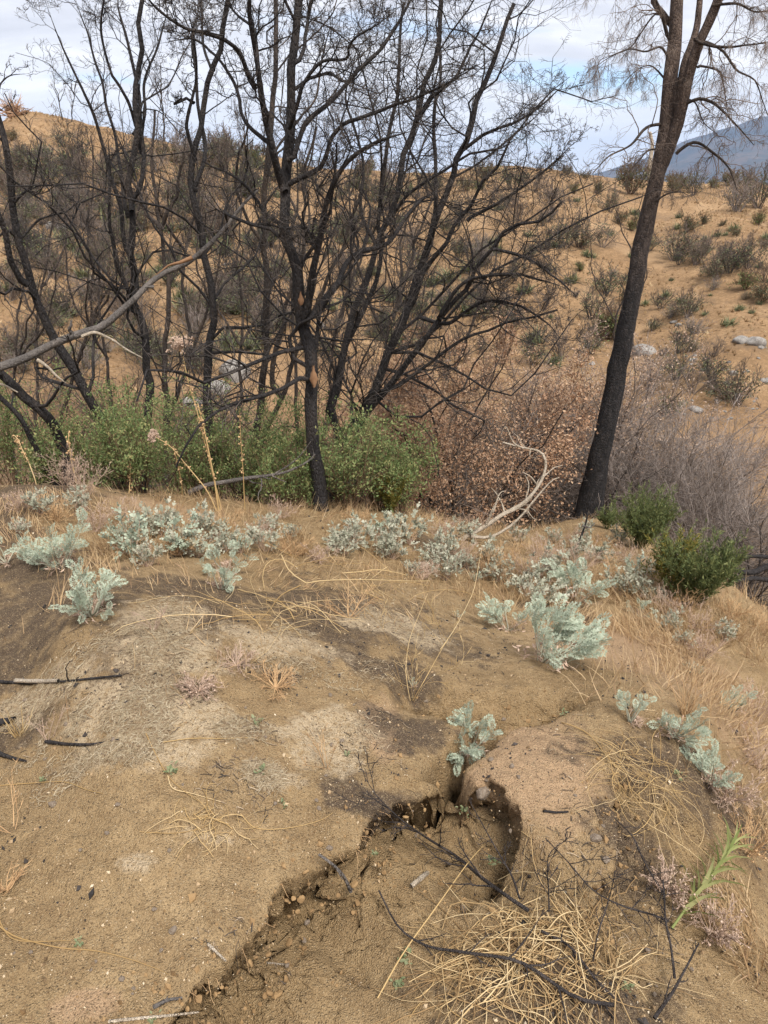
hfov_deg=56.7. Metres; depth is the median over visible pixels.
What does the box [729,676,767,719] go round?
dry weed
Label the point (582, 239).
grey shrub
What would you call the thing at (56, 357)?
grey shrub
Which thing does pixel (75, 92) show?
burnt tree
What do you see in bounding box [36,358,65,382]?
dead branch
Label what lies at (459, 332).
burnt shrub
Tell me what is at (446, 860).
charred branch
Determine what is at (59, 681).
black stick
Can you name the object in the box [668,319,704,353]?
burnt shrub
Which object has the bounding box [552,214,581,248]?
burnt shrub
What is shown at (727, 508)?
dead shrub
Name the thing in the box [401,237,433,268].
burnt shrub
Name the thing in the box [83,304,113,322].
burnt shrub
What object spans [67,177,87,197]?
burnt shrub
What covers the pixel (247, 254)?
burnt shrub
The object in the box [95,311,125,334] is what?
green tuft
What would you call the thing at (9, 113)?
rusty shrub
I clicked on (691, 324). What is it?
grey shrub
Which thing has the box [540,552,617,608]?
silver plant
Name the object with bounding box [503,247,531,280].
grey shrub
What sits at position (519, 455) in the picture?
dead shrub
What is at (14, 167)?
grey shrub
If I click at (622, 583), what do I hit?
dusty plant
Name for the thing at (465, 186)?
green shrub
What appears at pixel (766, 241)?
green shrub
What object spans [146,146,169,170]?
grey shrub
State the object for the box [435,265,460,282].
green tuft
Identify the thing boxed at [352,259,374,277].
burnt shrub
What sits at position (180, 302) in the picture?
green tuft
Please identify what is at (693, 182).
grey shrub
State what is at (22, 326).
burnt shrub
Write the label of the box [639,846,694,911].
dry weed
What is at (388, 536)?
dusty plant
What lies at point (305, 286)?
grey shrub
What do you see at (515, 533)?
dusty plant
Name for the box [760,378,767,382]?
boulder
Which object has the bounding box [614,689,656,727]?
silver plant
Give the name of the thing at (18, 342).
burnt shrub
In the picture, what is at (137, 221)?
green tuft
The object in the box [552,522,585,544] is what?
dry weed
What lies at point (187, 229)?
burnt shrub
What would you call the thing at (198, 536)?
dusty plant
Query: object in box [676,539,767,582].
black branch
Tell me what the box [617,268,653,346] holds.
burnt tree
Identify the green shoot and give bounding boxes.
[671,817,754,928]
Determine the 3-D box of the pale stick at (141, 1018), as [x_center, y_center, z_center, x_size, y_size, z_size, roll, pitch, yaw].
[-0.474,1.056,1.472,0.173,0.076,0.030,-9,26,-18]
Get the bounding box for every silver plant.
[0,531,28,567]
[3,506,91,575]
[48,556,127,623]
[195,539,258,573]
[204,563,241,592]
[446,700,502,775]
[452,610,465,618]
[475,591,532,631]
[512,591,613,672]
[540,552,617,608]
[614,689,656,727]
[627,599,655,618]
[646,704,712,752]
[679,738,742,793]
[721,684,757,712]
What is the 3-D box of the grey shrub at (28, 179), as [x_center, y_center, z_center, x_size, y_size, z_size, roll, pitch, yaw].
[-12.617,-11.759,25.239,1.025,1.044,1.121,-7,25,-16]
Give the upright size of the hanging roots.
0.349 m
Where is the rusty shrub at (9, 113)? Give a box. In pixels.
[0,88,34,122]
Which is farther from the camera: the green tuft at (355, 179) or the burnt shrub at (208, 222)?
the green tuft at (355, 179)
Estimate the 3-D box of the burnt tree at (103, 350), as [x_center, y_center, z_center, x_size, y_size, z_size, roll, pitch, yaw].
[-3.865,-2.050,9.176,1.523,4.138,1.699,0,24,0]
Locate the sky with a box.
[0,0,767,173]
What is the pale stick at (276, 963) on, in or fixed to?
on the ground at (362, 948)
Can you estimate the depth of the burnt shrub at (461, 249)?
24.27 m
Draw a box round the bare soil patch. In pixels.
[0,587,510,809]
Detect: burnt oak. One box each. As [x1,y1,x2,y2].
[0,0,236,491]
[0,0,385,496]
[0,55,141,490]
[0,322,116,485]
[50,0,725,514]
[110,0,502,511]
[154,0,418,501]
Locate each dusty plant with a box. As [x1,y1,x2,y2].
[8,516,31,534]
[20,486,58,514]
[62,483,91,511]
[98,502,151,559]
[105,515,136,538]
[129,535,167,568]
[133,496,182,538]
[154,508,202,553]
[155,506,181,528]
[166,517,217,557]
[186,499,228,540]
[212,523,241,553]
[227,532,253,553]
[242,522,286,551]
[253,511,283,529]
[278,523,300,538]
[322,520,354,542]
[322,521,364,555]
[341,509,375,551]
[368,513,390,536]
[368,518,398,556]
[378,528,420,558]
[381,513,408,530]
[382,502,433,544]
[401,559,423,575]
[416,542,449,564]
[425,522,461,556]
[428,550,465,580]
[452,512,480,535]
[454,548,480,568]
[468,571,481,580]
[471,533,509,560]
[481,552,515,581]
[504,558,554,594]
[509,524,531,541]
[510,570,577,609]
[529,539,584,585]
[539,526,562,542]
[560,535,586,557]
[571,529,592,546]
[578,517,594,533]
[582,541,621,562]
[599,563,641,594]
[606,523,628,543]
[620,564,658,597]
[624,550,656,575]
[642,586,666,602]
[647,605,684,631]
[672,627,697,645]
[682,659,705,673]
[712,616,739,641]
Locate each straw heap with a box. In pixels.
[112,571,359,662]
[146,783,281,870]
[247,531,485,620]
[366,831,712,1023]
[556,718,716,879]
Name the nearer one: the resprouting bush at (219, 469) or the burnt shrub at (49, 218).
the resprouting bush at (219, 469)
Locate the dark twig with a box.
[543,810,568,812]
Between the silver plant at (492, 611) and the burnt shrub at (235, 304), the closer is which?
the silver plant at (492, 611)
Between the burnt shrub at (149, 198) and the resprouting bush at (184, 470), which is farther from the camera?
the burnt shrub at (149, 198)
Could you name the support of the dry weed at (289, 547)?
on the ground at (362, 948)
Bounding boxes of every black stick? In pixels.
[0,660,121,683]
[44,739,117,745]
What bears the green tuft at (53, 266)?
on the ground at (362, 948)
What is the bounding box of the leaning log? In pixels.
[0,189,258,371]
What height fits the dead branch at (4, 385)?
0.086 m
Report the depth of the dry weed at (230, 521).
4.06 m
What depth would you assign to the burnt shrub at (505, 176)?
31.08 m
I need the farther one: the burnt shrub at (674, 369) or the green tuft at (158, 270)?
the green tuft at (158, 270)
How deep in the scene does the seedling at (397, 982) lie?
1.68 m
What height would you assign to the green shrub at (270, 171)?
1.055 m
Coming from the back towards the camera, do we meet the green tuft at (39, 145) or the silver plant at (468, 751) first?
the green tuft at (39, 145)
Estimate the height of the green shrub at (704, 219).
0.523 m
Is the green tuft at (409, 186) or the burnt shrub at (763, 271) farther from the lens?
the green tuft at (409, 186)
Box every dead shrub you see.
[413,403,564,524]
[423,382,563,524]
[424,383,625,528]
[429,363,676,528]
[435,389,577,525]
[514,392,689,516]
[522,388,745,535]
[530,355,733,524]
[542,391,767,600]
[549,395,767,596]
[571,402,737,532]
[579,425,767,611]
[617,365,767,551]
[624,421,767,552]
[670,479,767,605]
[681,387,767,539]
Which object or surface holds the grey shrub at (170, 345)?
on the ground at (362, 948)
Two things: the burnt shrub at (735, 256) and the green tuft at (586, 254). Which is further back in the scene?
the green tuft at (586, 254)
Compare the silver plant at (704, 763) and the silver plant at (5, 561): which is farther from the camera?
the silver plant at (5, 561)
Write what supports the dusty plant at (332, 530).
on the ground at (362, 948)
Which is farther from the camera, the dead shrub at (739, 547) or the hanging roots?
the dead shrub at (739, 547)
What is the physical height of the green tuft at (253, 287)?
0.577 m
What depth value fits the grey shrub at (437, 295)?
21.84 m
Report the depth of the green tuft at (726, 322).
17.83 m
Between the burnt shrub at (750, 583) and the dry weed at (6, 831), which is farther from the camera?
the burnt shrub at (750, 583)
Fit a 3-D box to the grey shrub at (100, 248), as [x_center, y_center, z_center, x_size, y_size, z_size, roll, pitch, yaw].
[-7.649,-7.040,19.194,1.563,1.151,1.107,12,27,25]
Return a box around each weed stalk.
[12,435,36,484]
[65,431,76,485]
[127,464,132,492]
[147,429,216,510]
[166,334,220,509]
[172,446,182,499]
[194,404,218,508]
[237,408,245,510]
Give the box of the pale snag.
[647,132,653,181]
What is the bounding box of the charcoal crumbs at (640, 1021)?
[0,487,767,1023]
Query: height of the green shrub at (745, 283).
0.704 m
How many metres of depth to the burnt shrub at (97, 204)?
22.22 m
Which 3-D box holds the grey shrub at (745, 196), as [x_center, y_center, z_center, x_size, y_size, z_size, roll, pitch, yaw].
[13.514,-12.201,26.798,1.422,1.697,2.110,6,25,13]
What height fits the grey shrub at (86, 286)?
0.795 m
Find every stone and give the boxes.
[48,801,56,807]
[118,976,124,981]
[168,925,176,934]
[476,786,490,799]
[590,833,601,842]
[603,856,609,863]
[644,946,650,953]
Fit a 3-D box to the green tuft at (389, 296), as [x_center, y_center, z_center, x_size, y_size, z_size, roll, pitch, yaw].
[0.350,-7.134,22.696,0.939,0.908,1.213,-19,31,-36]
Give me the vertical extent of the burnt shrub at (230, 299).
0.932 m
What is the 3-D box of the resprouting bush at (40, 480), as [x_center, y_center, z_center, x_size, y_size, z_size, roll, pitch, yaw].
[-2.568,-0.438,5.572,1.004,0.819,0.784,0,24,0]
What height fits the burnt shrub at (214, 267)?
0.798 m
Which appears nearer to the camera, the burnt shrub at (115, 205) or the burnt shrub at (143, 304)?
the burnt shrub at (143, 304)
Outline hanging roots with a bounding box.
[190,803,426,1003]
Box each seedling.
[74,936,83,946]
[147,1009,161,1023]
[163,760,178,774]
[251,714,262,725]
[253,763,264,774]
[389,976,404,989]
[397,946,411,964]
[455,805,468,817]
[486,855,500,865]
[620,980,634,991]
[674,769,685,780]
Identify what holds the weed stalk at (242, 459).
on the ground at (362, 948)
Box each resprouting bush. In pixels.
[0,370,76,484]
[2,356,163,486]
[4,403,117,484]
[34,375,159,490]
[69,381,168,493]
[103,380,254,496]
[112,370,234,496]
[151,393,292,500]
[191,382,333,503]
[220,388,364,505]
[242,403,354,506]
[280,390,414,511]
[329,404,437,512]
[344,420,443,512]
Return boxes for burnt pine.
[568,0,767,519]
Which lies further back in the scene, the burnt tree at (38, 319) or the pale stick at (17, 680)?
the burnt tree at (38, 319)
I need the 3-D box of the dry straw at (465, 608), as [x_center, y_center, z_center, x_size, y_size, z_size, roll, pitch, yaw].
[0.469,0.419,3.917,0.040,0.512,1.934,5,25,12]
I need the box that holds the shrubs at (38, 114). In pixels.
[0,110,767,511]
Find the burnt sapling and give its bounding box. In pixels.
[576,486,597,548]
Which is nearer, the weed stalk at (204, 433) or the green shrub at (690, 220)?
the weed stalk at (204, 433)
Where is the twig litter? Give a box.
[18,586,692,994]
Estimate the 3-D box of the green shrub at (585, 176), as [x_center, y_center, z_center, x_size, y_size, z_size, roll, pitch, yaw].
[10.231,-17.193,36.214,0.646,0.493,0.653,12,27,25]
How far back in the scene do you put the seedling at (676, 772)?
2.19 m
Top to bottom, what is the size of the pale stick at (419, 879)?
0.246 m
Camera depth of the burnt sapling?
5.65 m
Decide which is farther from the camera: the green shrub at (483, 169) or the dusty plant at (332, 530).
the green shrub at (483, 169)
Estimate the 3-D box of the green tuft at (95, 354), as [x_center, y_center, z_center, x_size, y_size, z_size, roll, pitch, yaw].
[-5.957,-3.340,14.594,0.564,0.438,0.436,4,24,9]
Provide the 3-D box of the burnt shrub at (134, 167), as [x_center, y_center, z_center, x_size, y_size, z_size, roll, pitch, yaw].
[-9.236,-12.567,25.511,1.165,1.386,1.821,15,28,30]
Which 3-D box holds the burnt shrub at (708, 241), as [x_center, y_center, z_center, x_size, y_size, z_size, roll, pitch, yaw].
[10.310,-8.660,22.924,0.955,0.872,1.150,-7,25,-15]
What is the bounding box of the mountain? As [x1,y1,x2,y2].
[592,116,767,184]
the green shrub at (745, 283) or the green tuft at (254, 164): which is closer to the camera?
the green shrub at (745, 283)
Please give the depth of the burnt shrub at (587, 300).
20.12 m
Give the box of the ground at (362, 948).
[0,112,767,1023]
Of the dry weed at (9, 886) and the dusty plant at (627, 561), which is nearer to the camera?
the dry weed at (9, 886)
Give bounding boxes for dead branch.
[0,383,17,392]
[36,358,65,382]
[81,331,141,357]
[188,441,315,498]
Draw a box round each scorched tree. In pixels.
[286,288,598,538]
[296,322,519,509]
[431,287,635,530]
[450,307,703,524]
[541,309,767,535]
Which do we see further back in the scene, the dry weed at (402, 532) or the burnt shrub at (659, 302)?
the burnt shrub at (659, 302)
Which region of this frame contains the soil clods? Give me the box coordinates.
[166,803,467,1023]
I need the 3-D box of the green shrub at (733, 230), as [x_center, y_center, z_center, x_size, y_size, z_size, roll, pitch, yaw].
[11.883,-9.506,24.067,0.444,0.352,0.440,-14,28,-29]
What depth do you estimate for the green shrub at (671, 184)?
34.27 m
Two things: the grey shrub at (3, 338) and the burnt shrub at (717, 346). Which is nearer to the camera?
the grey shrub at (3, 338)
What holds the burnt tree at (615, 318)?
on the ground at (362, 948)
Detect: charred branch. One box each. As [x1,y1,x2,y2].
[333,747,529,911]
[378,890,614,1023]
[409,855,467,864]
[468,797,521,899]
[533,829,579,911]
[541,929,614,997]
[545,838,676,950]
[592,870,633,963]
[614,817,669,905]
[652,878,679,978]
[653,941,699,1019]
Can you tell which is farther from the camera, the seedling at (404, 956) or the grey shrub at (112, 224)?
the grey shrub at (112, 224)
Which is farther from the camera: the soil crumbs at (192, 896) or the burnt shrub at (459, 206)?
the burnt shrub at (459, 206)
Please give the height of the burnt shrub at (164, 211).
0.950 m
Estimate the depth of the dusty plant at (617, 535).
6.23 m
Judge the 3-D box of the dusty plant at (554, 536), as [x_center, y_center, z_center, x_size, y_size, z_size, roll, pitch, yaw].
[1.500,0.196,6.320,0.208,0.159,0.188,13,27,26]
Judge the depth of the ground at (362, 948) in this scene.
2.14 m
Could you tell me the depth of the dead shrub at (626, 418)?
11.12 m
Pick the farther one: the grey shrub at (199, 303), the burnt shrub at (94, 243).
the burnt shrub at (94, 243)
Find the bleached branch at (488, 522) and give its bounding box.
[460,426,561,540]
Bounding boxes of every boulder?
[182,397,201,408]
[211,380,230,394]
[219,359,250,382]
[632,344,656,355]
[689,406,702,412]
[732,335,748,343]
[745,336,766,346]
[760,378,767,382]
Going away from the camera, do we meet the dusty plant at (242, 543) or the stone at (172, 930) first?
the stone at (172, 930)
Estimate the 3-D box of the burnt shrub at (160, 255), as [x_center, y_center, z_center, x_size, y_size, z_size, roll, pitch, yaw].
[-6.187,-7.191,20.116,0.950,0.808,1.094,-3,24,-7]
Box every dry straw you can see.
[0,781,102,793]
[0,921,70,941]
[0,925,167,973]
[139,813,225,833]
[145,733,197,800]
[163,737,253,742]
[167,775,220,801]
[241,813,331,829]
[256,585,300,623]
[281,555,404,583]
[377,846,482,997]
[405,596,426,700]
[409,997,470,1022]
[412,640,447,700]
[440,553,480,649]
[542,721,615,767]
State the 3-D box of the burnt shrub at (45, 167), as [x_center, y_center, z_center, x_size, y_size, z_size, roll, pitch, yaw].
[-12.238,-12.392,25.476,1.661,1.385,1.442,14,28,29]
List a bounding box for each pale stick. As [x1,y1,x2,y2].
[14,678,59,682]
[108,1011,198,1022]
[153,996,181,1008]
[207,943,226,961]
[267,962,284,965]
[318,853,352,892]
[410,871,428,887]
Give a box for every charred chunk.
[0,716,15,725]
[0,751,26,761]
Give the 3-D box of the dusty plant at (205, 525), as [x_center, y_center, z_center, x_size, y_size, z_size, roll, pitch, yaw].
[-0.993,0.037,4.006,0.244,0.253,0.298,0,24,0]
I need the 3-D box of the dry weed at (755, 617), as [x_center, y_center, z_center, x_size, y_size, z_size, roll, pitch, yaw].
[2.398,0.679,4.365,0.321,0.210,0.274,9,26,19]
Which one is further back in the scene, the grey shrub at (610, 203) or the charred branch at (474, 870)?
the grey shrub at (610, 203)
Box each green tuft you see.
[0,186,32,222]
[0,271,14,291]
[31,132,50,154]
[34,239,61,266]
[42,259,64,274]
[42,300,63,311]
[47,166,75,193]
[47,311,68,325]
[52,211,77,238]
[53,293,83,317]
[54,222,81,251]
[71,252,94,278]
[82,336,96,347]
[85,345,103,359]
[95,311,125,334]
[100,192,128,224]
[109,319,132,347]
[110,142,139,183]
[114,206,145,229]
[142,270,152,277]
[147,263,163,272]
[157,273,180,287]
[161,220,182,233]
[168,319,187,344]
[171,293,196,312]
[172,269,196,299]
[186,228,215,247]
[212,236,235,256]
[215,331,239,350]
[216,317,249,345]
[218,141,258,181]
[223,287,240,313]
[234,330,263,351]
[236,224,250,239]
[244,151,264,168]
[246,278,263,295]
[327,299,341,310]
[334,228,355,243]
[344,163,365,188]
[380,282,405,300]
[401,174,414,192]
[423,259,443,286]
[434,298,445,309]
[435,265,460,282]
[452,246,477,272]
[454,295,479,314]
[477,233,502,254]
[515,276,535,293]
[519,316,550,343]
[544,352,566,365]
[562,267,581,283]
[581,249,595,257]
[628,205,638,214]
[641,299,650,305]
[660,287,671,297]
[671,220,682,229]
[711,226,723,236]
[720,314,740,326]
[727,221,743,231]
[734,303,747,310]
[755,300,764,304]
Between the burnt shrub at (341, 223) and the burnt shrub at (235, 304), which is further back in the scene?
the burnt shrub at (341, 223)
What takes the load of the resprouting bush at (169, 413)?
on the ground at (362, 948)
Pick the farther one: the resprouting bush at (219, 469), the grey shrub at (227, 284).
the grey shrub at (227, 284)
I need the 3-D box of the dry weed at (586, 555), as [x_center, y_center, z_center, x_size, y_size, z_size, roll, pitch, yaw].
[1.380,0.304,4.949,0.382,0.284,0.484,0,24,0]
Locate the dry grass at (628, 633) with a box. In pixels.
[0,473,767,998]
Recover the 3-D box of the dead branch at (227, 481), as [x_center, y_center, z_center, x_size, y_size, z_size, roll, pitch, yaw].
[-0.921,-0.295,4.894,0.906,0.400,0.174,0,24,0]
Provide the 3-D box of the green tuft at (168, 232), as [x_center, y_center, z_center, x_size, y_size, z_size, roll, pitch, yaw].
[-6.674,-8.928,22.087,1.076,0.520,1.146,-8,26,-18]
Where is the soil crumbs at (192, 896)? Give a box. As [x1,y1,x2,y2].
[20,669,693,1023]
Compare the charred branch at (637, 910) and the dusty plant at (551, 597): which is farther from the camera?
the dusty plant at (551, 597)
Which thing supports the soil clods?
on the ground at (362, 948)
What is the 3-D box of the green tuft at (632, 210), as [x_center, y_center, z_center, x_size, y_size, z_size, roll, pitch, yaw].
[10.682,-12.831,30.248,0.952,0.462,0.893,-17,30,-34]
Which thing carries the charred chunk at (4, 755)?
on the ground at (362, 948)
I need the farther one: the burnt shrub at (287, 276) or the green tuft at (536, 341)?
the burnt shrub at (287, 276)
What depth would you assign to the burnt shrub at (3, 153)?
27.96 m
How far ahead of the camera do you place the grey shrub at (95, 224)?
20.75 m
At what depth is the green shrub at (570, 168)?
34.68 m
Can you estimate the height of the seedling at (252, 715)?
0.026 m
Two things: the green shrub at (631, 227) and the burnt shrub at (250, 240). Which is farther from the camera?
the green shrub at (631, 227)
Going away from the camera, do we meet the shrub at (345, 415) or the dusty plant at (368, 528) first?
the dusty plant at (368, 528)
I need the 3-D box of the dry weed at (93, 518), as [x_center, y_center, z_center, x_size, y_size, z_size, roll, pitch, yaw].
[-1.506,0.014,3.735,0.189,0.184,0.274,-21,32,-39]
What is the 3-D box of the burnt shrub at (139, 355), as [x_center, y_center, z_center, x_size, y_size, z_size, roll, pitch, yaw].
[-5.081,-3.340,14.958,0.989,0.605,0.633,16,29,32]
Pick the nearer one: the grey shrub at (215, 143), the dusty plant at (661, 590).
the dusty plant at (661, 590)
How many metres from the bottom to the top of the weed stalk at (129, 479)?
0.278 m
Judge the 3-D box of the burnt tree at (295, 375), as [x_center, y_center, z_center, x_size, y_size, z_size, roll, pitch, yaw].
[-0.733,-2.132,9.204,2.776,5.593,2.121,-16,29,-32]
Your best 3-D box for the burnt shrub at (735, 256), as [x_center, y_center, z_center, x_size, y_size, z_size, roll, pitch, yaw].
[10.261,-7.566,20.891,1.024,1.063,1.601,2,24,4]
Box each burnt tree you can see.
[0,130,100,463]
[0,167,81,484]
[12,175,128,488]
[28,83,172,484]
[48,72,70,119]
[61,120,94,185]
[65,74,78,121]
[74,77,224,492]
[106,114,251,488]
[142,58,171,140]
[162,152,302,485]
[208,126,231,179]
[213,158,246,230]
[227,107,396,487]
[232,94,255,143]
[260,124,277,154]
[270,64,411,451]
[341,150,461,456]
[393,179,422,318]
[439,211,502,367]
[581,182,659,341]
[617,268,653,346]
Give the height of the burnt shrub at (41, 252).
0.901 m
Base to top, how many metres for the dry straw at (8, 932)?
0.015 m
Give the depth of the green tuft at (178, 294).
18.32 m
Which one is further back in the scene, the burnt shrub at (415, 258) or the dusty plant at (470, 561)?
the burnt shrub at (415, 258)
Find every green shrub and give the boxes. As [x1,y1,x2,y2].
[5,126,18,140]
[164,140,187,162]
[199,158,219,174]
[240,138,259,156]
[245,143,261,160]
[257,144,265,154]
[259,159,280,180]
[347,152,375,176]
[355,158,377,172]
[368,467,410,511]
[455,174,477,191]
[472,157,495,178]
[560,162,575,174]
[568,181,583,193]
[575,261,585,270]
[579,169,590,178]
[590,175,609,192]
[592,301,619,342]
[594,502,625,528]
[610,480,687,548]
[612,207,633,223]
[613,154,652,193]
[614,283,645,303]
[625,215,637,230]
[639,522,702,593]
[646,385,688,414]
[650,519,753,603]
[665,172,681,191]
[666,169,684,183]
[674,172,688,187]
[678,207,702,231]
[698,211,711,224]
[706,176,721,187]
[717,218,726,225]
[719,168,741,184]
[721,172,742,185]
[727,263,763,289]
[728,226,741,235]
[739,166,759,185]
[748,276,767,301]
[750,207,767,224]
[757,236,767,246]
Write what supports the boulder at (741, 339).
on the ground at (362, 948)
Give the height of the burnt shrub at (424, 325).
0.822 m
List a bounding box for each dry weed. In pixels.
[0,704,32,737]
[0,758,22,832]
[0,858,32,895]
[1,486,36,511]
[26,703,67,739]
[27,438,88,489]
[35,493,73,522]
[61,458,112,495]
[73,499,112,532]
[98,495,140,523]
[131,603,167,629]
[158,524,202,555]
[173,671,226,703]
[203,507,246,533]
[215,640,258,677]
[234,516,277,543]
[248,659,298,700]
[267,494,301,518]
[277,530,317,556]
[300,541,339,564]
[300,723,337,768]
[305,575,383,618]
[333,500,373,529]
[361,598,475,699]
[386,518,416,542]
[409,596,462,646]
[410,558,439,579]
[427,509,460,535]
[450,534,482,563]
[456,505,491,528]
[472,542,515,578]
[494,531,556,576]
[496,537,529,565]
[521,532,564,556]
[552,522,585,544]
[553,535,608,574]
[588,528,618,547]
[590,551,630,578]
[607,538,650,565]
[633,549,657,582]
[637,582,680,617]
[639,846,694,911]
[666,584,708,614]
[667,674,722,718]
[672,875,750,954]
[676,597,732,632]
[687,628,737,660]
[701,751,767,815]
[710,586,758,626]
[718,792,767,876]
[727,716,767,770]
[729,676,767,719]
[750,605,767,634]
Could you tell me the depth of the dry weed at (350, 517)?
4.78 m
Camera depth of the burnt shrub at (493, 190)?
28.42 m
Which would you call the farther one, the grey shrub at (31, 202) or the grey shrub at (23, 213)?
the grey shrub at (31, 202)
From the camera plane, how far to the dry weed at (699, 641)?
3.72 m
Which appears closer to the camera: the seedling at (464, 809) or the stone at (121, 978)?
the stone at (121, 978)
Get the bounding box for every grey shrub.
[0,132,41,175]
[0,160,41,208]
[0,161,21,181]
[0,321,32,355]
[1,199,45,223]
[2,343,32,372]
[15,304,71,335]
[18,169,42,192]
[19,323,43,341]
[20,167,40,193]
[22,195,46,211]
[26,276,73,308]
[33,138,63,165]
[50,347,67,365]
[58,157,87,182]
[63,177,94,200]
[64,270,106,300]
[67,339,91,354]
[69,274,107,299]
[71,342,111,368]
[73,204,97,227]
[73,241,95,265]
[78,217,119,243]
[80,146,123,189]
[88,232,126,270]
[94,210,128,240]
[99,336,118,352]
[111,127,163,164]
[117,203,160,231]
[117,258,146,279]
[123,307,178,351]
[144,133,173,156]
[145,167,202,208]
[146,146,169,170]
[156,233,191,261]
[161,145,214,189]
[161,333,180,354]
[168,127,202,165]
[171,293,224,318]
[176,180,223,218]
[179,301,208,337]
[197,117,243,153]
[201,124,241,165]
[202,186,245,229]
[213,271,254,310]
[220,221,238,244]
[239,297,279,320]
[240,305,279,345]
[273,293,294,326]
[277,274,316,295]
[289,217,315,244]
[291,152,318,190]
[316,311,346,338]
[328,266,360,289]
[352,164,394,199]
[368,278,397,298]
[369,170,410,202]
[375,155,409,183]
[399,225,416,248]
[425,286,447,307]
[465,237,494,265]
[466,253,498,265]
[466,287,496,304]
[471,229,495,253]
[475,336,495,351]
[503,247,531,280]
[532,210,547,225]
[537,205,557,221]
[553,202,616,247]
[588,178,629,212]
[651,220,701,260]
[657,303,681,318]
[667,285,712,317]
[675,163,714,195]
[676,231,716,265]
[680,313,712,334]
[682,336,702,351]
[694,243,741,279]
[703,275,724,290]
[704,352,767,407]
[711,238,737,252]
[719,169,765,211]
[723,229,767,269]
[730,159,767,208]
[738,290,751,299]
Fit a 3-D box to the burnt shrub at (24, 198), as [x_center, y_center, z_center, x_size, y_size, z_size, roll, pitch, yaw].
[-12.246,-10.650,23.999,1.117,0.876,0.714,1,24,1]
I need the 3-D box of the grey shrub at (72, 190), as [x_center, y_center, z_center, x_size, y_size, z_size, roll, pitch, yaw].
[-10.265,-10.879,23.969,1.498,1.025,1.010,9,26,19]
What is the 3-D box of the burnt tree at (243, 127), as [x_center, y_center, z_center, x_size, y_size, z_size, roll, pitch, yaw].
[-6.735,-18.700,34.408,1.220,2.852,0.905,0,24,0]
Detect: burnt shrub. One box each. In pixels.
[0,144,26,166]
[0,164,32,193]
[0,202,26,227]
[0,212,53,255]
[0,252,35,303]
[0,257,16,277]
[0,318,81,434]
[0,326,32,354]
[0,329,17,359]
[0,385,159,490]
[2,219,46,248]
[4,316,42,337]
[5,184,36,207]
[6,188,45,207]
[9,216,63,256]
[12,135,62,169]
[17,325,183,436]
[18,241,81,279]
[20,193,57,225]
[25,144,66,186]
[25,218,60,250]
[25,235,64,270]
[27,191,100,228]
[27,329,49,353]
[29,204,67,229]
[33,182,75,219]
[39,155,74,183]
[40,343,69,365]
[44,120,80,145]
[44,127,94,166]
[46,156,76,177]
[47,149,97,176]
[48,282,94,316]
[59,183,111,220]
[60,364,85,379]
[64,179,143,215]
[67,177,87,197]
[69,212,109,242]
[74,149,136,184]
[74,156,115,182]
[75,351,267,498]
[80,320,105,341]
[82,239,106,252]
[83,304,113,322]
[86,171,152,210]
[89,259,149,303]
[90,229,109,247]
[94,145,149,171]
[96,246,146,276]
[96,290,158,328]
[100,289,126,311]
[103,146,140,180]
[103,288,165,318]
[103,324,125,336]
[112,359,275,465]
[113,216,155,251]
[114,327,167,352]
[117,333,151,353]
[121,340,160,366]
[122,183,165,212]
[134,245,152,261]
[138,265,160,289]
[142,197,187,224]
[147,121,192,152]
[147,243,180,265]
[148,168,204,204]
[150,256,190,282]
[151,335,185,367]
[152,403,333,503]
[163,188,202,221]
[167,338,203,363]
[172,304,209,325]
[176,159,226,197]
[176,280,234,317]
[176,345,221,374]
[178,213,196,241]
[184,205,224,239]
[185,287,204,301]
[187,285,237,315]
[194,269,242,289]
[198,333,229,350]
[200,193,235,229]
[200,236,250,275]
[206,123,249,157]
[211,254,259,292]
[213,168,245,198]
[213,263,247,288]
[214,268,278,301]
[224,293,252,314]
[228,157,268,196]
[230,284,279,319]
[233,145,263,170]
[233,245,269,265]
[235,160,279,198]
[236,415,361,505]
[242,225,267,250]
[248,245,284,283]
[257,227,278,247]
[260,228,277,245]
[269,251,290,272]
[270,296,290,331]
[277,257,291,281]
[319,249,352,276]
[327,205,360,241]
[334,179,356,198]
[334,280,372,313]
[348,193,388,233]
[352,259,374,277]
[359,320,378,336]
[367,175,409,210]
[368,304,395,323]
[381,314,396,333]
[385,282,430,303]
[400,305,422,324]
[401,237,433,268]
[408,308,439,336]
[409,310,450,335]
[410,165,443,194]
[412,290,438,314]
[434,278,470,309]
[434,321,472,352]
[437,213,460,234]
[448,194,478,220]
[448,235,475,257]
[455,344,473,363]
[457,275,497,293]
[458,272,471,285]
[465,289,498,319]
[475,180,512,200]
[497,156,537,187]
[499,185,524,206]
[502,191,537,220]
[518,332,552,364]
[521,242,541,257]
[522,176,545,192]
[523,213,562,248]
[531,284,560,310]
[533,172,578,215]
[533,446,672,524]
[535,315,597,360]
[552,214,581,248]
[577,282,615,319]
[582,331,607,353]
[583,223,625,247]
[585,258,627,295]
[589,312,609,331]
[591,324,611,340]
[600,296,620,314]
[628,355,689,394]
[630,342,645,357]
[646,315,665,329]
[648,288,676,308]
[649,232,666,251]
[656,343,702,380]
[667,357,727,394]
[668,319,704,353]
[671,248,688,264]
[692,230,720,255]
[694,346,735,378]
[698,495,767,609]
[700,368,725,392]
[703,336,727,357]
[717,237,757,272]
[748,251,767,282]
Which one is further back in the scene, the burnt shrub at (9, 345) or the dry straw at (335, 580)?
the burnt shrub at (9, 345)
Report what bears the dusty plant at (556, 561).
on the ground at (362, 948)

